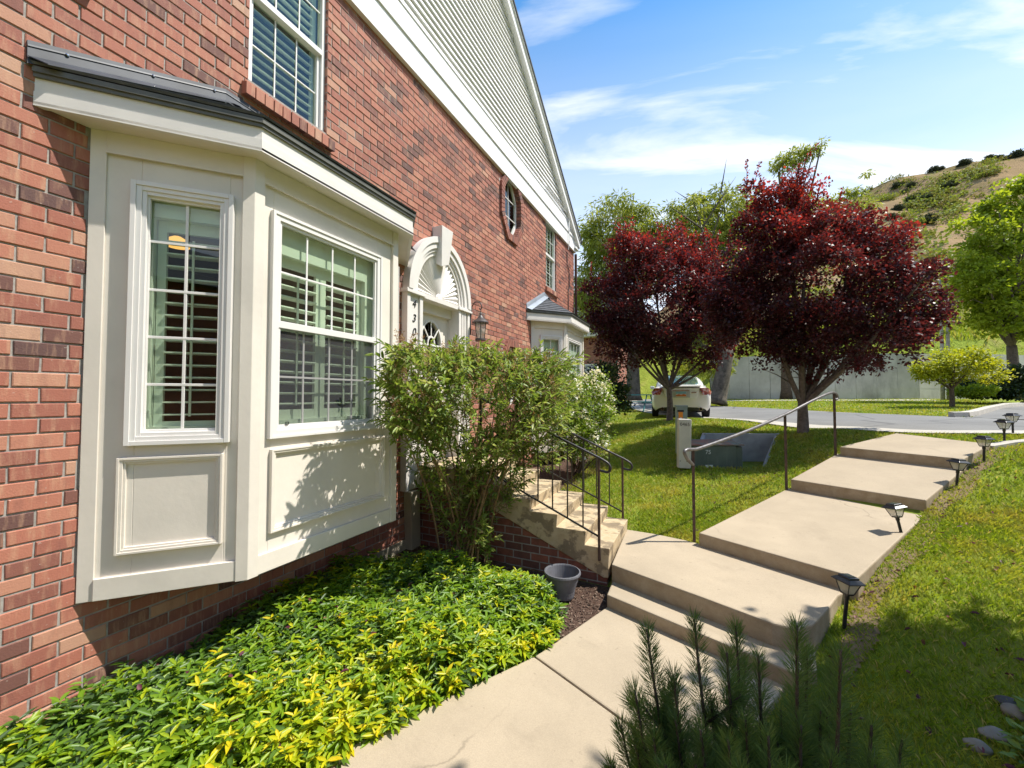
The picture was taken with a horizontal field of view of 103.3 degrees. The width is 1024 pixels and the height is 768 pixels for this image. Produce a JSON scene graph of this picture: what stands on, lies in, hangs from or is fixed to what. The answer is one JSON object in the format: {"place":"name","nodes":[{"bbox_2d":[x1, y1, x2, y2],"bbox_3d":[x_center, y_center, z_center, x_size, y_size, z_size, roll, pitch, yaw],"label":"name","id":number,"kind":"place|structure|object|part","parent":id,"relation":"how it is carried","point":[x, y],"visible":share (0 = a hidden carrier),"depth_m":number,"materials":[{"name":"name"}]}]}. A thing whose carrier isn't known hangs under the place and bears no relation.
{"place":"outdoors","nodes":[
{"label":"outdoors","id":0,"kind":"place"},
{"bbox_2d":[330,433,990,767],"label":"path","id":1,"kind":"structure","parent":0,"point":[761,568],"depth_m":3.25,"materials":[{"name":"concrete"}]},
{"bbox_2d":[422,398,1023,767],"bbox_3d":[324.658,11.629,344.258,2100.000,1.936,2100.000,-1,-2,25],"label":"lawn","id":2,"kind":"structure","parent":0,"point":[904,609],"depth_m":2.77,"materials":[{"name":"green plant"}]},
{"bbox_2d":[0,0,589,727],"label":"townhouse","id":3,"kind":"structure","parent":2,"relation":"on","point":[194,442],"depth_m":2.66,"materials":[{"name":"brick"}]},
{"bbox_2d":[169,234,189,249],"bbox_3d":[-2.968,-1.405,3.600,0.180,0.370,0.180,-1,-2,25],"label":"pendant lamp","id":4,"kind":"object","parent":3,"relation":"hanging from","point":[176,238],"visible":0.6,"depth_m":3.57,"materials":[{"name":"yellow"}]},
{"bbox_2d":[25,40,415,603],"bbox_3d":[-1.587,-0.461,3.334,0.768,3.452,3.081,-1,-2,25],"label":"bay window","id":5,"kind":"structure","parent":3,"relation":"in","point":[249,491],"depth_m":2.56,"materials":[{"name":"beige paint"}]},
{"bbox_2d":[241,0,334,151],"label":"window","id":6,"kind":"structure","parent":3,"relation":"in","point":[275,35],"depth_m":3.76,"materials":[{"name":"white plastic"}]},
{"bbox_2d":[422,313,447,462],"bbox_3d":[-1.236,0.000,5.505,0.472,2.060,0.900,-1,-2,25],"label":"door","id":7,"kind":"structure","parent":3,"relation":"in","point":[440,325],"depth_m":5.63,"materials":[{"name":"beige paint"}]},
{"bbox_2d":[470,301,488,340],"bbox_3d":[-0.497,-0.942,6.076,0.341,0.597,0.248,-2,-3,51],"label":"wall lantern","id":8,"kind":"object","parent":3,"relation":"attached to","point":[480,322],"depth_m":5.98,"materials":[{"name":"brown metal"}]},
{"bbox_2d":[499,174,523,245],"bbox_3d":[-0.150,-3.296,7.649,0.395,1.320,0.960,-1,-2,25],"label":"octagonal window","id":9,"kind":"structure","parent":3,"relation":"in","point":[518,222],"depth_m":7.78,"materials":[{"name":"white plastic"}]},
{"bbox_2d":[500,339,523,411],"bbox_3d":[-0.150,-0.147,7.552,0.395,1.320,0.960,-1,-2,25],"label":"octagonal window","id":10,"kind":"structure","parent":3,"relation":"in","point":[510,344],"depth_m":7.41,"materials":[{"name":"plastic"}]},
{"bbox_2d":[545,223,558,297],"bbox_3d":[0.874,-2.926,9.589,0.241,1.659,0.822,-1,-2,25],"label":"window","id":11,"kind":"structure","parent":3,"relation":"in","point":[551,260],"depth_m":9.85,"materials":[{"name":"white plastic"}]},
{"bbox_2d":[526,292,589,452],"bbox_3d":[1.252,-0.301,9.355,0.769,3.502,3.079,-1,-2,25],"label":"bay window","id":12,"kind":"structure","parent":3,"relation":"in","point":[559,329],"depth_m":8.59,"materials":[{"name":"beige paint"}]},
{"bbox_2d":[182,544,609,757],"bbox_3d":[-1.657,1.909,1.353,2.800,0.175,7.140,-1,-2,25],"label":"mulch bed","id":13,"kind":"object","parent":2,"relation":"on","point":[598,588],"visible":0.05,"depth_m":3.73,"materials":[{"name":"brown wood"}]},
{"bbox_2d":[0,545,568,767],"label":"ground cover","id":14,"kind":"object","parent":13,"relation":"on","point":[162,718],"visible":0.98,"depth_m":2.47,"materials":[{"name":"green plant"}]},
{"bbox_2d":[362,329,589,565],"bbox_3d":[-0.286,0.781,4.130,2.477,2.522,1.967,1,-2,-25],"label":"butterfly bush","id":15,"kind":"object","parent":13,"relation":"on","point":[427,415],"visible":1,"depth_m":3.88,"materials":[{"name":"green plant"}]},
{"bbox_2d":[544,563,580,600],"bbox_3d":[0.470,1.856,3.780,0.342,0.231,0.342,-1,-2,25],"label":"plant pot","id":16,"kind":"object","parent":13,"relation":"on","point":[562,578],"visible":0.89,"depth_m":3.69,"materials":[{"name":"plastic"}]},
{"bbox_2d":[416,455,627,585],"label":"porch steps","id":17,"kind":"structure","parent":2,"relation":"on","point":[537,536],"depth_m":4.37,"materials":[{"name":"concrete"}]},
{"bbox_2d":[479,398,611,560],"bbox_3d":[0.297,0.931,4.242,1.483,1.600,0.026,-1,-2,25],"label":"stair rail","id":18,"kind":"object","parent":17,"relation":"attached to","point":[599,470],"visible":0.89,"depth_m":4.10,"materials":[{"name":"metal"}]},
{"bbox_2d":[522,422,632,518],"bbox_3d":[0.789,0.986,5.196,1.483,1.350,0.026,-1,-2,25],"label":"stair rail","id":19,"kind":"object","parent":17,"relation":"attached to","point":[622,465],"visible":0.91,"depth_m":5.05,"materials":[{"name":"metal"}]},
{"bbox_2d":[20,433,1023,767],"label":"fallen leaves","id":20,"kind":"object","parent":2,"relation":"on","point":[138,687],"visible":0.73,"depth_m":2.86,"materials":[{"name":"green plant"}]},
{"bbox_2d":[532,437,607,490],"bbox_3d":[1.186,1.555,8.324,1.610,0.831,5.950,-1,-2,25],"label":"mulch bed","id":21,"kind":"object","parent":2,"relation":"on","point":[543,474],"visible":0.19,"depth_m":8.02,"materials":[{"name":"brown soil"}]},
{"bbox_2d":[538,364,621,474],"bbox_3d":[1.227,0.691,7.556,1.833,2.159,1.208,1,-2,-22],"label":"spirea","id":22,"kind":"object","parent":21,"relation":"on","point":[589,426],"visible":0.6,"depth_m":7.42,"materials":[{"name":"green plant"}]},
{"bbox_2d":[584,359,635,416],"bbox_3d":[2.342,0.239,10.820,1.868,1.825,1.465,-1,-2,25],"label":"dark shrub","id":23,"kind":"object","parent":21,"relation":"on","point":[622,391],"visible":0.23,"depth_m":10.49,"materials":[{"name":"green plant"}]},
{"bbox_2d":[574,294,643,383],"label":"brick house","id":24,"kind":"structure","parent":2,"relation":"on","point":[591,356],"depth_m":26.83,"materials":[{"name":"red brick"}]},
{"bbox_2d":[585,364,594,371],"bbox_3d":[5.204,-0.624,26.778,0.840,1.400,0.040,-1,-2,29],"label":"window","id":25,"kind":"structure","parent":24,"relation":"in","point":[585,364],"depth_m":26.85,"materials":[{"name":"white plastic"}]},
{"bbox_2d":[574,188,679,400],"bbox_3d":[5.935,-4.740,21.815,6.830,11.233,5.435,-1,-2,25],"label":"willow tree","id":26,"kind":"object","parent":2,"relation":"on","point":[593,234],"visible":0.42,"depth_m":21.34,"materials":[{"name":"green plant"}]},
{"bbox_2d":[627,394,651,411],"bbox_3d":[5.443,0.850,17.979,1.800,0.773,1.620,-1,-2,37],"label":"picnic table","id":27,"kind":"object","parent":2,"relation":"on","point":[645,402],"visible":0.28,"depth_m":17.39,"materials":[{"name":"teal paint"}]},
{"bbox_2d":[577,215,746,420],"bbox_3d":[4.301,-1.874,11.393,4.600,6.047,3.407,-1,-2,25],"label":"plum tree","id":28,"kind":"object","parent":2,"relation":"on","point":[619,331],"visible":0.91,"depth_m":11.08,"materials":[{"name":"red plant"}]},
{"bbox_2d":[674,405,687,453],"bbox_3d":[3.369,0.912,8.061,0.224,0.975,0.204,0,-2,13],"label":"utility pedestal","id":29,"kind":"object","parent":2,"relation":"on","point":[680,411],"visible":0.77,"depth_m":7.99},
{"bbox_2d":[677,419,691,468],"bbox_3d":[3.053,1.052,7.188,0.237,0.865,0.182,0,-2,13],"label":"utility post","id":30,"kind":"object","parent":2,"relation":"on","point":[683,434],"visible":0.99,"depth_m":7.11,"materials":[{"name":"beige"}]},
{"bbox_2d":[650,159,771,405],"bbox_3d":[10.316,-4.823,20.563,6.749,11.789,5.431,0,-2,1],"label":"willow tree","id":31,"kind":"object","parent":2,"relation":"on","point":[707,214],"visible":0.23,"depth_m":20.13,"materials":[{"name":"green plant"}]},
{"bbox_2d":[691,439,744,468],"bbox_3d":[3.739,1.365,7.660,1.020,0.585,0.540,0,-2,-2],"label":"transformer","id":32,"kind":"object","parent":2,"relation":"on","point":[725,454],"visible":0.68,"depth_m":7.41,"materials":[{"name":"metal"}]},
{"bbox_2d":[700,433,779,465],"bbox_3d":[4.419,1.364,7.976,2.552,0.685,1.295,0,-2,-2],"label":"utility box","id":33,"kind":"object","parent":2,"relation":"on","point":[757,446],"visible":0.24,"depth_m":8.51,"materials":[{"name":"grey metal"}]},
{"bbox_2d":[683,392,838,541],"bbox_3d":[3.502,0.929,5.429,3.863,1.678,0.094,1,-2,-31],"label":"walkway rail","id":34,"kind":"object","parent":2,"relation":"on","point":[693,450],"visible":1,"depth_m":5.38,"materials":[{"name":"metal"}]},
{"bbox_2d":[598,605,949,767],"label":"pine shrub","id":35,"kind":"object","parent":2,"relation":"on","point":[666,743],"visible":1,"depth_m":1.24,"materials":[{"name":"green plant"}]},
{"bbox_2d":[766,136,883,399],"bbox_3d":[18.493,-6.647,23.686,6.734,15.372,3.180,0,-2,6],"label":"willow tree","id":36,"kind":"object","parent":2,"relation":"on","point":[776,166],"visible":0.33,"depth_m":23.76,"materials":[{"name":"green plant"}]},
{"bbox_2d":[697,143,965,433],"bbox_3d":[6.122,-1.764,8.197,4.313,5.730,3.315,-1,-2,25],"label":"plum tree","id":37,"kind":"object","parent":2,"relation":"on","point":[846,316],"visible":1,"depth_m":7.65,"materials":[{"name":"red plant"}]},
{"bbox_2d":[831,573,865,629],"bbox_3d":[2.487,1.627,3.016,0.146,0.408,0.146,6,0,-11],"label":"path lamp","id":38,"kind":"object","parent":2,"relation":"on","point":[848,584],"visible":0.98,"depth_m":3.00,"materials":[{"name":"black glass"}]},
{"bbox_2d":[676,299,1023,374],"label":"tall grass","id":39,"kind":"structure","parent":2,"relation":"on","point":[955,335],"depth_m":26.54,"materials":[{"name":"green plant"}]},
{"bbox_2d":[828,593,880,679],"bbox_3d":[2.504,1.794,2.948,0.570,0.256,1.050,-1,-2,25],"label":"soil edge","id":40,"kind":"object","parent":2,"relation":"on","point":[861,643],"visible":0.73,"depth_m":2.92,"materials":[{"name":"brown soil"}]},
{"bbox_2d":[710,353,1023,399],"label":"retaining wall","id":41,"kind":"structure","parent":2,"relation":"on","point":[745,382],"depth_m":23.09,"materials":[{"name":"concrete"}]},
{"bbox_2d":[881,502,907,532],"bbox_3d":[3.876,1.401,4.062,0.146,0.408,0.146,-7,-8,-7],"label":"path lamp","id":42,"kind":"object","parent":2,"relation":"on","point":[895,510],"visible":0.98,"depth_m":4.05,"materials":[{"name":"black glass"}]},
{"bbox_2d":[858,509,944,603],"bbox_3d":[3.749,1.548,3.827,1.260,0.452,1.950,-1,-2,25],"label":"soil edge","id":43,"kind":"object","parent":2,"relation":"on","point":[887,578],"visible":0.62,"depth_m":3.53,"materials":[{"name":"brown soil"}]},
{"bbox_2d":[927,261,970,399],"bbox_3d":[21.104,-2.699,19.912,2.352,6.975,1.982,-1,-2,25],"label":"aspen tree","id":44,"kind":"object","parent":2,"relation":"on","point":[942,393],"visible":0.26,"depth_m":19.93,"materials":[{"name":"green plant"}]},
{"bbox_2d":[930,263,971,399],"bbox_3d":[21.767,-2.724,19.950,2.127,7.028,1.920,-1,-2,25],"label":"aspen tree","id":45,"kind":"object","parent":2,"relation":"on","point":[948,342],"visible":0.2,"depth_m":19.94,"materials":[{"name":"green plant"}]},
{"bbox_2d":[929,470,980,510],"bbox_3d":[5.179,1.230,4.725,0.870,0.369,1.110,-1,-2,25],"label":"soil edge","id":46,"kind":"object","parent":2,"relation":"on","point":[942,499],"visible":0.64,"depth_m":4.65,"materials":[{"name":"beige soil"}]},
{"bbox_2d":[946,458,970,485],"bbox_3d":[5.276,1.088,4.802,0.146,0.408,0.146,5,0,-2],"label":"path lamp","id":47,"kind":"object","parent":2,"relation":"on","point":[958,465],"visible":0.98,"depth_m":4.79,"materials":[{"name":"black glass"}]},
{"bbox_2d":[907,343,1017,406],"bbox_3d":[15.635,-0.214,14.190,3.090,2.395,2.205,-1,-2,25],"label":"golden shrub","id":48,"kind":"object","parent":2,"relation":"on","point":[940,369],"visible":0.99,"depth_m":13.93,"materials":[{"name":"yellow plant"}]},
{"bbox_2d":[946,382,1001,399],"bbox_3d":[20.443,0.303,17.973,1.728,0.819,1.386,-1,-2,25],"label":"low hedge","id":49,"kind":"object","parent":2,"relation":"on","point":[977,391],"visible":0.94,"depth_m":17.79,"materials":[{"name":"green plant"}]},
{"bbox_2d":[962,738,993,755],"bbox_3d":[2.331,1.817,2.028,0.087,0.079,0.083,0,-2,6],"label":"cobble","id":50,"kind":"object","parent":2,"relation":"on","point":[979,743],"visible":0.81,"depth_m":2.01,"materials":[{"name":"grey stone"}]},
{"bbox_2d":[939,173,1023,397],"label":"maple tree","id":51,"kind":"object","parent":2,"relation":"on","point":[1004,314],"visible":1,"depth_m":18.27,"materials":[{"name":"green plant"}]},
{"bbox_2d":[944,363,1023,402],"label":"dark shrub","id":52,"kind":"object","parent":2,"relation":"on","point":[1012,389],"visible":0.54,"depth_m":18.16,"materials":[{"name":"green plant"}]},
{"bbox_2d":[972,435,995,461],"bbox_3d":[6.009,0.863,5.162,0.146,0.408,0.146,3,-2,-10],"label":"path lamp","id":53,"kind":"object","parent":2,"relation":"on","point":[983,442],"visible":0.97,"depth_m":5.15,"materials":[{"name":"black glass"}]},
{"bbox_2d":[948,403,1023,416],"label":"kerb","id":54,"kind":"structure","parent":2,"relation":"on","point":[980,411],"depth_m":11.30,"materials":[{"name":"concrete"}]},
{"bbox_2d":[967,448,1006,473],"bbox_3d":[6.126,0.991,5.240,0.690,0.275,0.840,-1,-2,25],"label":"soil edge","id":55,"kind":"object","parent":2,"relation":"on","point":[981,466],"visible":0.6,"depth_m":5.12,"materials":[{"name":"brown soil"}]},
{"bbox_2d":[977,726,1009,743],"bbox_3d":[2.458,1.797,2.072,0.121,0.076,0.096,-1,-2,25],"label":"cobble","id":56,"kind":"object","parent":2,"relation":"on","point":[991,732],"visible":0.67,"depth_m":2.06,"materials":[{"name":"grey stone"}]},
{"bbox_2d":[994,419,1014,440],"bbox_3d":[6.914,0.698,5.694,0.146,0.408,0.146,-1,0,-8],"label":"path lamp","id":57,"kind":"object","parent":2,"relation":"on","point":[1003,424],"visible":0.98,"depth_m":5.68,"materials":[{"name":"black glass"}]},
{"bbox_2d":[994,695,1016,705],"bbox_3d":[2.723,1.750,2.210,0.121,0.063,0.106,-1,-2,25],"label":"cobble","id":58,"kind":"object","parent":2,"relation":"on","point":[1005,699],"visible":0.48,"depth_m":2.22,"materials":[{"name":"stone"}]},
{"bbox_2d":[990,439,1023,448],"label":"kerb","id":59,"kind":"structure","parent":2,"relation":"on","point":[1004,444],"depth_m":5.53,"materials":[{"name":"concrete"}]},
{"bbox_2d":[996,696,1023,767],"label":"leafy perennial","id":60,"kind":"object","parent":2,"relation":"on","point":[1014,724],"visible":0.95,"depth_m":1.96,"materials":[{"name":"green plant"}]},
{"bbox_2d":[1000,703,1023,721],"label":"cobble","id":61,"kind":"object","parent":2,"relation":"on","point":[1010,708],"visible":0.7,"depth_m":2.15,"materials":[{"name":"grey stone"}]},
{"bbox_2d":[1002,413,1021,433],"bbox_3d":[7.756,0.654,6.280,0.146,0.408,0.146,1,-3,-5],"label":"path lamp","id":62,"kind":"object","parent":2,"relation":"on","point":[1013,417],"visible":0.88,"depth_m":6.26,"materials":[{"name":"black glass"}]},
{"bbox_2d":[514,0,1023,310],"label":"sky","id":63,"kind":"structure","parent":0,"point":[650,99],"materials":[{"name":"blue"}]},
{"bbox_2d":[729,399,930,400],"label":"pavement","id":64,"kind":"structure","parent":0,"point":[837,400],"depth_m":21.86,"materials":[{"name":"concrete"}]},
{"bbox_2d":[638,399,1023,429],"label":"road","id":65,"kind":"structure","parent":0,"point":[912,422],"depth_m":10.23,"materials":[{"name":"grey asphalt"}]},
{"bbox_2d":[650,375,710,416],"bbox_3d":[6.188,0.429,15.094,2.000,1.452,4.863,-1,-2,20],"label":"parked car","id":66,"kind":"object","parent":65,"relation":"on","point":[694,394],"visible":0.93,"depth_m":12.96,"materials":[{"name":"white metal"}]},
{"bbox_3d":[5.714,-0.154,13.825,1.170,0.350,0.670,-1,-2,20],"label":"rear window","id":67,"kind":"part","parent":66,"relation":"part of","materials":[{"name":"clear glass"}]},
{"bbox_2d":[629,402,1023,432],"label":"gutter","id":68,"kind":"object","parent":65,"relation":"on","point":[637,406],"visible":0.7,"depth_m":7.73,"materials":[{"name":"concrete"}]},
{"bbox_2d":[639,156,1023,398],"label":"hillside","id":69,"kind":"structure","parent":0,"point":[648,380],"depth_m":71.32,"materials":[{"name":"green plant"}]},
{"bbox_2d":[884,212,899,219],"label":"juniper","id":70,"kind":"object","parent":69,"relation":"on","point":[893,215],"visible":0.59,"depth_m":77.68,"materials":[{"name":"green plant"}]},
{"bbox_2d":[890,181,904,189],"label":"juniper","id":71,"kind":"object","parent":69,"relation":"on","point":[895,184],"visible":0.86,"depth_m":121.86,"materials":[{"name":"green plant"}]},
{"bbox_2d":[890,204,905,210],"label":"juniper","id":72,"kind":"object","parent":69,"relation":"on","point":[898,207],"visible":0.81,"depth_m":84.06,"materials":[{"name":"green plant"}]},
{"bbox_2d":[790,155,1023,302],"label":"scrub","id":73,"kind":"object","parent":69,"relation":"on","point":[917,204],"visible":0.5,"depth_m":81.19,"materials":[{"name":"green plant"}]},
{"bbox_2d":[903,195,916,203],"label":"juniper","id":74,"kind":"object","parent":69,"relation":"on","point":[907,199],"visible":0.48,"depth_m":87.05,"materials":[{"name":"green plant"}]},
{"bbox_2d":[904,181,917,188],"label":"juniper","id":75,"kind":"object","parent":69,"relation":"on","point":[910,184],"visible":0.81,"depth_m":116.85,"materials":[{"name":"green plant"}]},
{"bbox_2d":[915,212,939,223],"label":"juniper","id":76,"kind":"object","parent":69,"relation":"on","point":[930,218],"visible":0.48,"depth_m":69.12,"materials":[{"name":"green plant"}]},
{"bbox_2d":[918,191,936,198],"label":"juniper","id":77,"kind":"object","parent":69,"relation":"on","point":[928,195],"visible":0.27,"depth_m":83.83,"materials":[{"name":"green plant"}]},
{"bbox_2d":[926,165,939,172],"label":"juniper","id":78,"kind":"object","parent":69,"relation":"on","point":[934,168],"visible":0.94,"depth_m":121.71,"materials":[{"name":"green plant"}]},
{"bbox_2d":[940,179,958,187],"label":"juniper","id":79,"kind":"object","parent":69,"relation":"on","point":[949,183],"visible":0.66,"depth_m":89.61,"materials":[{"name":"green plant"}]},
{"bbox_2d":[955,158,973,166],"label":"juniper","id":80,"kind":"object","parent":69,"relation":"on","point":[962,162],"visible":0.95,"depth_m":115.97,"materials":[{"name":"green plant"}]},
{"bbox_2d":[981,154,996,160],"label":"juniper","id":81,"kind":"object","parent":69,"relation":"on","point":[989,156],"visible":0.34,"depth_m":113.48,"materials":[{"name":"green plant"}]},
{"bbox_2d":[1007,148,1023,158],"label":"juniper","id":82,"kind":"object","parent":69,"relation":"on","point":[1018,151],"visible":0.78,"depth_m":91.16,"materials":[{"name":"green plant"}]},
{"bbox_2d":[968,406,1023,418],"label":"road","id":83,"kind":"structure","parent":0,"point":[998,413],"depth_m":11.34,"materials":[{"name":"grey asphalt"}]}
]}

